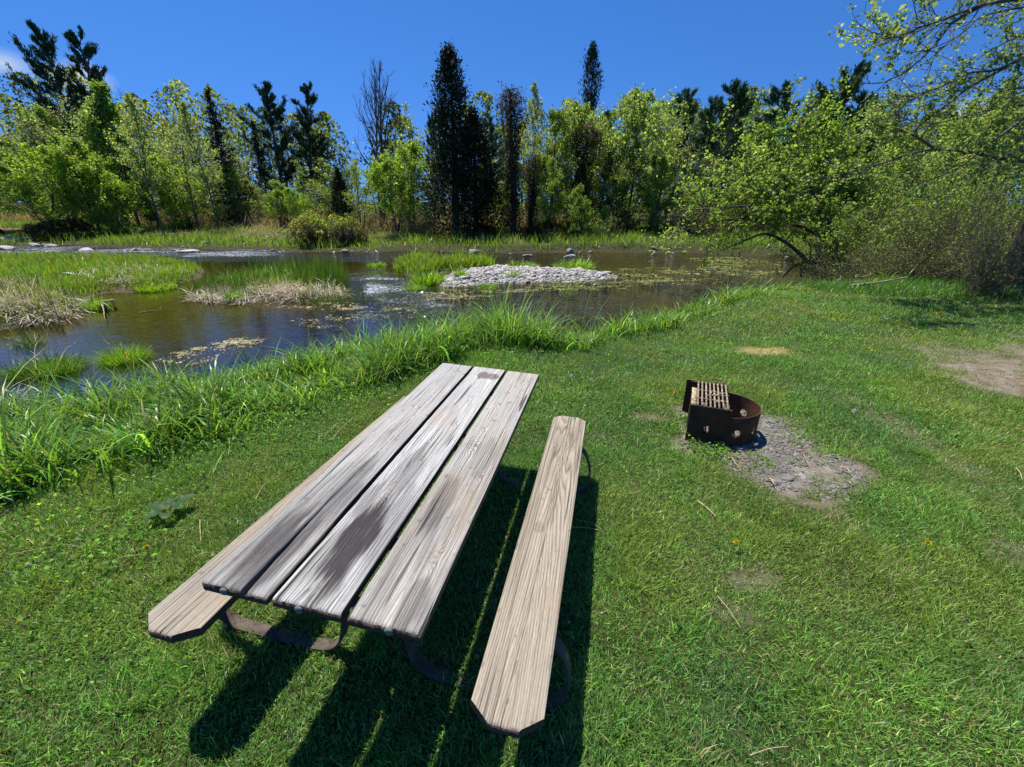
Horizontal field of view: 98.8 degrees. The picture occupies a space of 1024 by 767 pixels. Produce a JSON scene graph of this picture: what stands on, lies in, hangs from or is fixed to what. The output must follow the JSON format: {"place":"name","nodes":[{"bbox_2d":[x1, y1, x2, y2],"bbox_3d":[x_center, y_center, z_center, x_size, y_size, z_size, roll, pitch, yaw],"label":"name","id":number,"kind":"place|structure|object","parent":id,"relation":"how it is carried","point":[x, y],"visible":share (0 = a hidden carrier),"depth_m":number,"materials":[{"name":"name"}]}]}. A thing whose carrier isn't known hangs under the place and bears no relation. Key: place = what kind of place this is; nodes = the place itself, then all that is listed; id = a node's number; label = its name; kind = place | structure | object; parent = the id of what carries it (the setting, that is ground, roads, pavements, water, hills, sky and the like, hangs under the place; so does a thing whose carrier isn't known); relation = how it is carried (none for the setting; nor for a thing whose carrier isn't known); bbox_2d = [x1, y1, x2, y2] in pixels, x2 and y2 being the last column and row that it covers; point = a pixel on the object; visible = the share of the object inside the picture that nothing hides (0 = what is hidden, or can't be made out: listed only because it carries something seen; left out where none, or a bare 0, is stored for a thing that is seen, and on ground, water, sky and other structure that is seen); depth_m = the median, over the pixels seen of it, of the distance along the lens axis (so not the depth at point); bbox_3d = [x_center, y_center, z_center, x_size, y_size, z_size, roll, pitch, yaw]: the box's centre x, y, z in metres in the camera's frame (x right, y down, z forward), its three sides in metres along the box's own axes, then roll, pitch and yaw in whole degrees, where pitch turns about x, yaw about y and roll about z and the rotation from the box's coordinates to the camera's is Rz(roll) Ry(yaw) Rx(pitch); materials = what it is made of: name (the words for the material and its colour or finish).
{"place":"outdoors","nodes":[
{"label":"outdoors","id":0,"kind":"place"},
{"bbox_2d":[0,245,828,341],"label":"water","id":1,"kind":"structure","parent":0,"point":[237,266],"depth_m":15.63,"materials":[{"name":"liquid"}]},
{"bbox_2d":[0,328,49,354],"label":"grass tussock","id":2,"kind":"object","parent":1,"relation":"in","point":[28,348],"depth_m":7.92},
{"bbox_2d":[2,341,98,387],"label":"grass tussock","id":3,"kind":"object","parent":1,"relation":"in","point":[72,363],"depth_m":6.64,"materials":[{"name":"plant"}]},
{"bbox_2d":[85,327,158,373],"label":"grass tussock","id":4,"kind":"object","parent":1,"relation":"in","point":[118,360],"depth_m":7.08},
{"bbox_2d":[155,257,781,366],"bbox_3d":[2.412,-3.084,13.599,21.457,0.145,5.001,-14,27,-31],"label":"algae","id":5,"kind":"object","parent":1,"relation":"on","point":[252,342],"visible":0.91,"depth_m":13.23,"materials":[{"name":"plant"}]},
{"bbox_2d":[0,202,1023,766],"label":"ground","id":6,"kind":"structure","parent":0,"point":[170,326],"depth_m":2.94,"materials":[{"name":"plant"}]},
{"bbox_2d":[0,96,79,223],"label":"maple tree","id":7,"kind":"object","parent":6,"relation":"on","point":[31,133],"visible":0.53,"depth_m":31.61,"materials":[{"name":"green plant"}]},
{"bbox_2d":[0,101,101,219],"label":"maple tree","id":8,"kind":"object","parent":6,"relation":"on","point":[40,113],"visible":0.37,"depth_m":32.38,"materials":[{"name":"green plant"}]},
{"bbox_2d":[0,142,105,237],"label":"maple tree","id":9,"kind":"object","parent":6,"relation":"on","point":[21,186],"visible":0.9,"depth_m":26.50,"materials":[{"name":"green plant"}]},
{"bbox_2d":[4,19,103,209],"bbox_3d":[-37.494,-21.451,37.381,5.464,15.357,5.053,-5,23,-12],"label":"pine tree","id":10,"kind":"object","parent":6,"relation":"on","point":[45,51],"visible":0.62,"depth_m":35.27,"materials":[{"name":"green plant"}]},
{"bbox_2d":[26,216,100,239],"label":"dark bush","id":11,"kind":"object","parent":6,"relation":"on","point":[39,229],"visible":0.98,"depth_m":26.87,"materials":[{"name":"green plant"}]},
{"bbox_2d":[38,132,138,234],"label":"maple tree","id":12,"kind":"object","parent":6,"relation":"on","point":[80,149],"visible":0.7,"depth_m":27.80,"materials":[{"name":"green plant"}]},
{"bbox_2d":[54,25,137,213],"bbox_3d":[-35.529,-21.613,37.809,4.610,15.283,5.481,17,28,35],"label":"pine tree","id":13,"kind":"object","parent":6,"relation":"on","point":[88,51],"visible":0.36,"depth_m":35.84,"materials":[{"name":"green plant"}]},
{"bbox_2d":[56,159,148,225],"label":"maple tree","id":14,"kind":"object","parent":6,"relation":"on","point":[106,181],"visible":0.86,"depth_m":28.43,"materials":[{"name":"green plant"}]},
{"bbox_2d":[50,101,173,226],"bbox_3d":[-29.388,-16.083,33.219,7.515,8.783,7.410,-3,23,-6],"label":"maple tree","id":15,"kind":"object","parent":6,"relation":"on","point":[100,133],"visible":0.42,"depth_m":30.87,"materials":[{"name":"green plant"}]},
{"bbox_2d":[74,78,158,223],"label":"maple tree","id":16,"kind":"object","parent":6,"relation":"on","point":[100,98],"visible":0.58,"depth_m":30.75,"materials":[{"name":"green plant"}]},
{"bbox_2d":[86,214,148,236],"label":"bush","id":17,"kind":"object","parent":6,"relation":"on","point":[117,227],"visible":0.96,"depth_m":28.80,"materials":[{"name":"green plant"}]},
{"bbox_2d":[107,91,164,233],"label":"poplar tree","id":18,"kind":"object","parent":6,"relation":"on","point":[134,114],"visible":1,"depth_m":28.03,"materials":[{"name":"green plant"}]},
{"bbox_2d":[119,160,176,226],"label":"maple tree","id":19,"kind":"object","parent":6,"relation":"on","point":[152,216],"visible":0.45,"depth_m":32.90,"materials":[{"name":"green plant"}]},
{"bbox_2d":[130,278,178,292],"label":"grass tussock","id":20,"kind":"object","parent":6,"relation":"on","point":[153,288],"depth_m":12.67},
{"bbox_2d":[143,494,194,519],"bbox_3d":[-2.215,0.811,2.809,0.248,0.100,0.242,0,23,0],"label":"burdock","id":21,"kind":"object","parent":6,"relation":"on","point":[156,507],"visible":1,"depth_m":2.81,"materials":[{"name":"green plant"}]},
{"bbox_2d":[133,153,208,228],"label":"maple tree","id":22,"kind":"object","parent":6,"relation":"on","point":[180,202],"visible":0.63,"depth_m":32.07,"materials":[{"name":"green plant"}]},
{"bbox_2d":[158,90,206,228],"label":"poplar tree","id":23,"kind":"object","parent":6,"relation":"on","point":[175,144],"visible":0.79,"depth_m":30.53,"materials":[{"name":"green plant"}]},
{"bbox_2d":[175,99,222,231],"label":"poplar tree","id":24,"kind":"object","parent":6,"relation":"on","point":[185,118],"visible":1,"depth_m":28.83,"materials":[{"name":"green plant"}]},
{"bbox_2d":[170,164,244,225],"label":"maple tree","id":25,"kind":"object","parent":6,"relation":"on","point":[203,203],"visible":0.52,"depth_m":32.63,"materials":[{"name":"green plant"}]},
{"bbox_2d":[0,216,452,402],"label":"dry reeds","id":26,"kind":"object","parent":6,"relation":"on","point":[271,288],"visible":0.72,"depth_m":11.15,"materials":[{"name":"plant"}]},
{"bbox_2d":[200,88,258,224],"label":"spruce tree","id":27,"kind":"object","parent":6,"relation":"on","point":[214,120],"visible":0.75,"depth_m":32.72,"materials":[{"name":"green plant"}]},
{"bbox_2d":[227,120,255,201],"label":"poplar tree","id":28,"kind":"object","parent":6,"relation":"on","point":[239,133],"visible":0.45,"depth_m":37.91,"materials":[{"name":"green plant"}]},
{"bbox_2d":[215,162,270,224],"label":"maple tree","id":29,"kind":"object","parent":6,"relation":"on","point":[250,188],"visible":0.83,"depth_m":33.56,"materials":[{"name":"green plant"}]},
{"bbox_2d":[0,244,498,328],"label":"island grass","id":30,"kind":"structure","parent":6,"relation":"on","point":[38,262],"depth_m":14.19,"materials":[{"name":"plant"}]},
{"bbox_2d":[236,80,300,209],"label":"pine tree","id":31,"kind":"object","parent":6,"relation":"on","point":[277,113],"visible":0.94,"depth_m":35.64,"materials":[{"name":"green plant"}]},
{"bbox_2d":[250,120,287,219],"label":"spruce tree","id":32,"kind":"object","parent":6,"relation":"on","point":[261,162],"visible":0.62,"depth_m":35.78,"materials":[{"name":"green plant"}]},
{"bbox_2d":[260,178,294,227],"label":"maple tree","id":33,"kind":"object","parent":6,"relation":"on","point":[276,193],"visible":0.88,"depth_m":31.74,"materials":[{"name":"green plant"}]},
{"bbox_2d":[279,187,313,221],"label":"maple tree","id":34,"kind":"object","parent":6,"relation":"on","point":[299,204],"visible":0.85,"depth_m":30.17,"materials":[{"name":"green plant"}]},
{"bbox_2d":[0,241,593,401],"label":"reeds","id":35,"kind":"object","parent":6,"relation":"on","point":[335,272],"visible":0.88,"depth_m":12.07,"materials":[{"name":"green plant"}]},
{"bbox_2d":[279,81,335,211],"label":"pine tree","id":36,"kind":"object","parent":6,"relation":"on","point":[306,121],"visible":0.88,"depth_m":36.53,"materials":[{"name":"green plant"}]},
{"bbox_2d":[286,209,333,245],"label":"bush","id":37,"kind":"object","parent":6,"relation":"on","point":[312,230],"visible":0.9,"depth_m":22.84,"materials":[{"name":"green plant"}]},
{"bbox_2d":[303,157,345,218],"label":"maple tree","id":38,"kind":"object","parent":6,"relation":"on","point":[314,184],"visible":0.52,"depth_m":35.01,"materials":[{"name":"green plant"}]},
{"bbox_2d":[316,163,343,223],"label":"maple tree","id":39,"kind":"object","parent":6,"relation":"on","point":[325,191],"visible":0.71,"depth_m":30.47,"materials":[{"name":"green plant"}]},
{"bbox_2d":[327,166,358,228],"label":"cedar tree","id":40,"kind":"object","parent":6,"relation":"on","point":[339,184],"visible":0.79,"depth_m":30.11,"materials":[{"name":"green plant"}]},
{"bbox_2d":[323,212,368,245],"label":"viny bush","id":41,"kind":"object","parent":6,"relation":"on","point":[343,232],"visible":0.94,"depth_m":23.09,"materials":[{"name":"green plant"}]},
{"bbox_2d":[343,159,376,228],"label":"maple tree","id":42,"kind":"object","parent":6,"relation":"on","point":[352,167],"visible":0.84,"depth_m":29.15,"materials":[{"name":"green plant"}]},
{"bbox_2d":[148,363,590,737],"bbox_3d":[-0.421,0.632,2.477,1.677,0.749,2.215,7,23,11],"label":"picnic table","id":43,"kind":"object","parent":6,"relation":"on","point":[322,540],"visible":1,"depth_m":1.76,"materials":[{"name":"grey wood"}]},
{"bbox_2d":[352,58,401,230],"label":"dead tree","id":44,"kind":"object","parent":6,"relation":"on","point":[380,106],"visible":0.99,"depth_m":28.47,"materials":[{"name":"brown plant"}]},
{"bbox_2d":[355,139,428,236],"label":"maple tree","id":45,"kind":"object","parent":6,"relation":"on","point":[376,172],"visible":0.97,"depth_m":25.71,"materials":[{"name":"green plant"}]},
{"bbox_2d":[393,102,430,230],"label":"maple tree","id":46,"kind":"object","parent":6,"relation":"on","point":[408,123],"visible":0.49,"depth_m":26.79,"materials":[{"name":"green plant"}]},
{"bbox_2d":[406,266,448,286],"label":"grass tussock","id":47,"kind":"object","parent":6,"relation":"on","point":[430,279],"depth_m":13.61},
{"bbox_2d":[421,112,446,212],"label":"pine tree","id":48,"kind":"object","parent":6,"relation":"on","point":[434,131],"visible":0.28,"depth_m":36.93,"materials":[{"name":"green plant"}]},
{"bbox_2d":[402,41,501,238],"bbox_3d":[-3.116,-12.741,23.817,5.326,9.752,5.258,-12,25,-26],"label":"cedar tree","id":49,"kind":"object","parent":6,"relation":"on","point":[456,93],"visible":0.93,"depth_m":23.36,"materials":[{"name":"green plant"}]},
{"bbox_2d":[441,104,506,237],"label":"cedar tree","id":50,"kind":"object","parent":6,"relation":"on","point":[480,141],"visible":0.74,"depth_m":24.40,"materials":[{"name":"green plant"}]},
{"bbox_2d":[476,115,509,211],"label":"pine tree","id":51,"kind":"object","parent":6,"relation":"on","point":[493,138],"visible":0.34,"depth_m":34.27,"materials":[{"name":"green plant"}]},
{"bbox_2d":[0,215,1009,255],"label":"meadow grass","id":52,"kind":"structure","parent":6,"relation":"on","point":[225,231],"depth_m":24.90,"materials":[{"name":"plant"}]},
{"bbox_2d":[0,194,1020,234],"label":"undergrowth","id":53,"kind":"object","parent":6,"relation":"on","point":[267,221],"visible":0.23,"depth_m":30.82,"materials":[{"name":"green plant"}]},
{"bbox_2d":[492,81,529,237],"bbox_3d":[-0.051,-11.764,23.997,1.973,7.806,2.358,0,23,1],"label":"vine snag","id":54,"kind":"object","parent":6,"relation":"on","point":[512,171],"visible":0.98,"depth_m":23.76,"materials":[{"name":"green plant"}]},
{"bbox_2d":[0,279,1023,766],"bbox_3d":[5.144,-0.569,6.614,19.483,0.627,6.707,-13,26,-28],"label":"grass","id":55,"kind":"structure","parent":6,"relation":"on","point":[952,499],"depth_m":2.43,"materials":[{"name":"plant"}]},
{"bbox_2d":[0,261,1023,509],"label":"long grass","id":56,"kind":"structure","parent":6,"relation":"on","point":[36,443],"depth_m":4.51,"materials":[{"name":"plant"}]},
{"bbox_2d":[0,63,1023,216],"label":"wood","id":57,"kind":"object","parent":6,"relation":"on","point":[314,128],"visible":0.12,"depth_m":48.39,"materials":[{"name":"green plant"}]},
{"bbox_2d":[435,264,622,287],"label":"river gravel","id":58,"kind":"structure","parent":6,"relation":"on","point":[504,278],"depth_m":14.48,"materials":[{"name":"gravel"}]},
{"bbox_2d":[519,81,545,171],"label":"poplar tree","id":59,"kind":"object","parent":6,"relation":"on","point":[534,118],"visible":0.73,"depth_m":27.94,"materials":[{"name":"green plant"}]},
{"bbox_2d":[518,154,547,236],"bbox_3d":[1.235,-10.622,25.085,1.581,4.588,1.890,4,23,10],"label":"vine snag","id":60,"kind":"object","parent":6,"relation":"on","point":[533,166],"visible":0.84,"depth_m":24.72,"materials":[{"name":"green plant"}]},
{"bbox_2d":[520,220,559,238],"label":"dark bush","id":61,"kind":"object","parent":6,"relation":"on","point":[539,226],"visible":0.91,"depth_m":24.33,"materials":[{"name":"green plant"}]},
{"bbox_2d":[533,153,568,234],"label":"maple tree","id":62,"kind":"object","parent":6,"relation":"on","point":[554,176],"visible":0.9,"depth_m":24.33,"materials":[{"name":"green plant"}]},
{"bbox_2d":[518,104,584,225],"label":"maple tree","id":63,"kind":"object","parent":6,"relation":"on","point":[558,114],"visible":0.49,"depth_m":25.39,"materials":[{"name":"green plant"}]},
{"bbox_2d":[551,254,595,269],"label":"grass tussock","id":64,"kind":"object","parent":6,"relation":"on","point":[570,264],"depth_m":16.44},
{"bbox_2d":[566,183,591,236],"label":"maple tree","id":65,"kind":"object","parent":6,"relation":"on","point":[576,198],"visible":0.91,"depth_m":24.16,"materials":[{"name":"green plant"}]},
{"bbox_2d":[543,96,617,209],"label":"maple tree","id":66,"kind":"object","parent":6,"relation":"on","point":[576,116],"visible":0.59,"depth_m":25.29,"materials":[{"name":"green plant"}]},
{"bbox_2d":[559,121,605,234],"bbox_3d":[4.231,-11.810,25.751,2.308,6.277,2.758,8,24,19],"label":"vine snag","id":67,"kind":"object","parent":6,"relation":"on","point":[582,173],"visible":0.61,"depth_m":25.10,"materials":[{"name":"green plant"}]},
{"bbox_2d":[569,40,603,220],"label":"cedar tree","id":68,"kind":"object","parent":6,"relation":"on","point":[592,53],"visible":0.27,"depth_m":27.56,"materials":[{"name":"green plant"}]},
{"bbox_2d":[561,208,619,239],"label":"bush","id":69,"kind":"object","parent":6,"relation":"on","point":[593,228],"visible":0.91,"depth_m":24.32,"materials":[{"name":"green plant"}]},
{"bbox_2d":[582,106,644,212],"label":"maple tree","id":70,"kind":"object","parent":6,"relation":"on","point":[608,115],"visible":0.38,"depth_m":27.10,"materials":[{"name":"green plant"}]},
{"bbox_2d":[590,139,651,229],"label":"maple tree","id":71,"kind":"object","parent":6,"relation":"on","point":[608,177],"visible":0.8,"depth_m":26.38,"materials":[{"name":"green plant"}]},
{"bbox_2d":[588,83,691,224],"bbox_3d":[7.699,-13.803,27.639,6.420,8.337,6.330,10,25,23],"label":"maple tree","id":72,"kind":"object","parent":6,"relation":"on","point":[634,111],"visible":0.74,"depth_m":25.76,"materials":[{"name":"green plant"}]},
{"bbox_2d":[624,214,678,234],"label":"bush","id":73,"kind":"object","parent":6,"relation":"on","point":[644,226],"visible":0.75,"depth_m":26.47,"materials":[{"name":"green plant"}]},
{"bbox_2d":[636,154,680,222],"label":"maple tree","id":74,"kind":"object","parent":6,"relation":"on","point":[664,182],"visible":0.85,"depth_m":26.48,"materials":[{"name":"green plant"}]},
{"bbox_2d":[630,100,691,208],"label":"maple tree","id":75,"kind":"object","parent":6,"relation":"on","point":[682,120],"visible":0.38,"depth_m":28.83,"materials":[{"name":"green plant"}]},
{"bbox_2d":[635,86,711,218],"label":"maple tree","id":76,"kind":"object","parent":6,"relation":"on","point":[693,109],"visible":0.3,"depth_m":34.26,"materials":[{"name":"green plant"}]},
{"bbox_2d":[669,214,721,234],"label":"dark bush","id":77,"kind":"object","parent":6,"relation":"on","point":[696,220],"visible":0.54,"depth_m":25.81,"materials":[{"name":"green plant"}]},
{"bbox_2d":[677,94,729,217],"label":"pine tree","id":78,"kind":"object","parent":6,"relation":"on","point":[709,113],"visible":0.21,"depth_m":36.06,"materials":[{"name":"green plant"}]},
{"bbox_2d":[680,77,793,208],"bbox_3d":[17.663,-18.516,35.644,9.330,10.582,8.694,-12,26,-27],"label":"pine tree","id":79,"kind":"object","parent":6,"relation":"on","point":[736,90],"visible":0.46,"depth_m":34.35,"materials":[{"name":"green plant"}]},
{"bbox_2d":[641,62,902,277],"bbox_3d":[8.207,-6.270,13.030,9.028,6.161,4.624,-6,23,-14],"label":"leaning maple","id":80,"kind":"object","parent":6,"relation":"on","point":[772,192],"visible":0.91,"depth_m":13.22,"materials":[{"name":"green plant"}]},
{"bbox_2d":[741,79,808,184],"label":"pine tree","id":81,"kind":"object","parent":6,"relation":"on","point":[776,94],"visible":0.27,"depth_m":36.90,"materials":[{"name":"green plant"}]},
{"bbox_2d":[785,57,894,198],"bbox_3d":[23.792,-17.335,32.548,9.620,10.911,8.965,17,28,34],"label":"pine tree","id":82,"kind":"object","parent":6,"relation":"on","point":[860,71],"visible":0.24,"depth_m":30.71,"materials":[{"name":"green plant"}]},
{"bbox_2d":[774,232,914,285],"bbox_3d":[9.099,-3.296,12.202,3.103,1.951,3.083,3,23,6],"label":"thicket shrub","id":83,"kind":"object","parent":6,"relation":"on","point":[839,276],"visible":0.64,"depth_m":12.00,"materials":[{"name":"green plant"}]},
{"bbox_2d":[767,187,964,280],"bbox_3d":[10.295,-4.206,12.891,3.815,2.942,4.519,-19,29,-38],"label":"thicket shrub","id":84,"kind":"object","parent":6,"relation":"on","point":[829,243],"visible":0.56,"depth_m":13.01,"materials":[{"name":"green plant"}]},
{"bbox_2d":[824,88,921,215],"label":"pine tree","id":85,"kind":"object","parent":6,"relation":"on","point":[860,97],"visible":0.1,"depth_m":34.25,"materials":[{"name":"green plant"}]},
{"bbox_2d":[776,160,995,278],"bbox_3d":[12.733,-5.546,15.215,5.814,4.236,6.888,2,23,4],"label":"thicket shrub","id":86,"kind":"object","parent":6,"relation":"on","point":[848,220],"visible":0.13,"depth_m":15.22,"materials":[{"name":"green plant"}]},
{"bbox_2d":[842,238,929,280],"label":"thicket shrub","id":87,"kind":"object","parent":6,"relation":"on","point":[890,273],"visible":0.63,"depth_m":11.47,"materials":[{"name":"green plant"}]},
{"bbox_2d":[838,201,970,271],"bbox_3d":[11.120,-4.064,12.583,2.829,2.216,3.102,-6,24,-15],"label":"thicket shrub","id":88,"kind":"object","parent":6,"relation":"on","point":[888,236],"visible":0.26,"depth_m":12.47,"materials":[{"name":"green plant"}]},
{"bbox_2d":[853,124,964,223],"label":"maple tree","id":89,"kind":"object","parent":6,"relation":"on","point":[909,141],"visible":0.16,"depth_m":18.63,"materials":[{"name":"green plant"}]},
{"bbox_2d":[801,0,1023,293],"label":"maple tree","id":90,"kind":"object","parent":6,"relation":"on","point":[994,100],"visible":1,"depth_m":8.06,"materials":[{"name":"green plant"}]},
{"bbox_2d":[867,231,974,280],"bbox_3d":[10.337,-3.212,11.161,2.277,1.360,2.262,18,29,37],"label":"thicket shrub","id":91,"kind":"object","parent":6,"relation":"on","point":[927,267],"visible":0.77,"depth_m":10.90,"materials":[{"name":"green plant"}]},
{"bbox_2d":[833,155,1013,258],"bbox_3d":[13.097,-5.485,14.034,5.509,3.388,4.651,5,23,13],"label":"thicket shrub","id":92,"kind":"object","parent":6,"relation":"on","point":[869,210],"visible":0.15,"depth_m":13.86,"materials":[{"name":"green plant"}]},
{"bbox_2d":[851,182,1001,270],"bbox_3d":[11.361,-4.092,12.066,3.299,2.672,3.010,14,26,30],"label":"thicket shrub","id":93,"kind":"object","parent":6,"relation":"on","point":[920,217],"visible":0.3,"depth_m":11.83,"materials":[{"name":"green plant"}]},
{"bbox_2d":[855,122,1023,256],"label":"thicket shrub","id":94,"kind":"object","parent":6,"relation":"on","point":[1021,192],"visible":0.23,"depth_m":12.22,"materials":[{"name":"green plant"}]},
{"bbox_2d":[858,149,1023,264],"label":"thicket shrub","id":95,"kind":"object","parent":6,"relation":"on","point":[971,208],"visible":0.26,"depth_m":11.66,"materials":[{"name":"green plant"}]},
{"bbox_2d":[865,95,1023,230],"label":"maple tree","id":96,"kind":"object","parent":6,"relation":"on","point":[986,120],"visible":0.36,"depth_m":16.22,"materials":[{"name":"green plant"}]},
{"bbox_2d":[875,193,1023,282],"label":"thicket shrub","id":97,"kind":"object","parent":6,"relation":"on","point":[929,253],"visible":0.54,"depth_m":10.90,"materials":[{"name":"green plant"}]},
{"bbox_2d":[901,193,1019,276],"bbox_3d":[11.818,-3.584,11.169,2.975,2.409,2.714,12,26,27],"label":"thicket shrub","id":98,"kind":"object","parent":6,"relation":"on","point":[994,215],"visible":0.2,"depth_m":11.07,"materials":[{"name":"green plant"}]},
{"bbox_2d":[936,197,1023,299],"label":"thicket shrub","id":99,"kind":"object","parent":6,"relation":"on","point":[983,280],"visible":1,"depth_m":9.22,"materials":[{"name":"green plant"}]},
{"bbox_2d":[0,0,1023,203],"label":"sky","id":100,"kind":"structure","parent":0,"point":[228,46],"materials":[{"name":"blue"}]},
{"bbox_2d":[676,402,870,500],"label":"fire pit gravel","id":101,"kind":"structure","parent":0,"point":[769,450],"depth_m":3.57,"materials":[{"name":"gravel"}]},
{"bbox_2d":[682,379,761,446],"bbox_3d":[1.878,0.259,3.959,0.626,0.395,0.624,9,24,20],"label":"fire ring","id":102,"kind":"object","parent":101,"relation":"on","point":[718,419],"visible":0.97,"depth_m":3.78,"materials":[{"name":"metal"}]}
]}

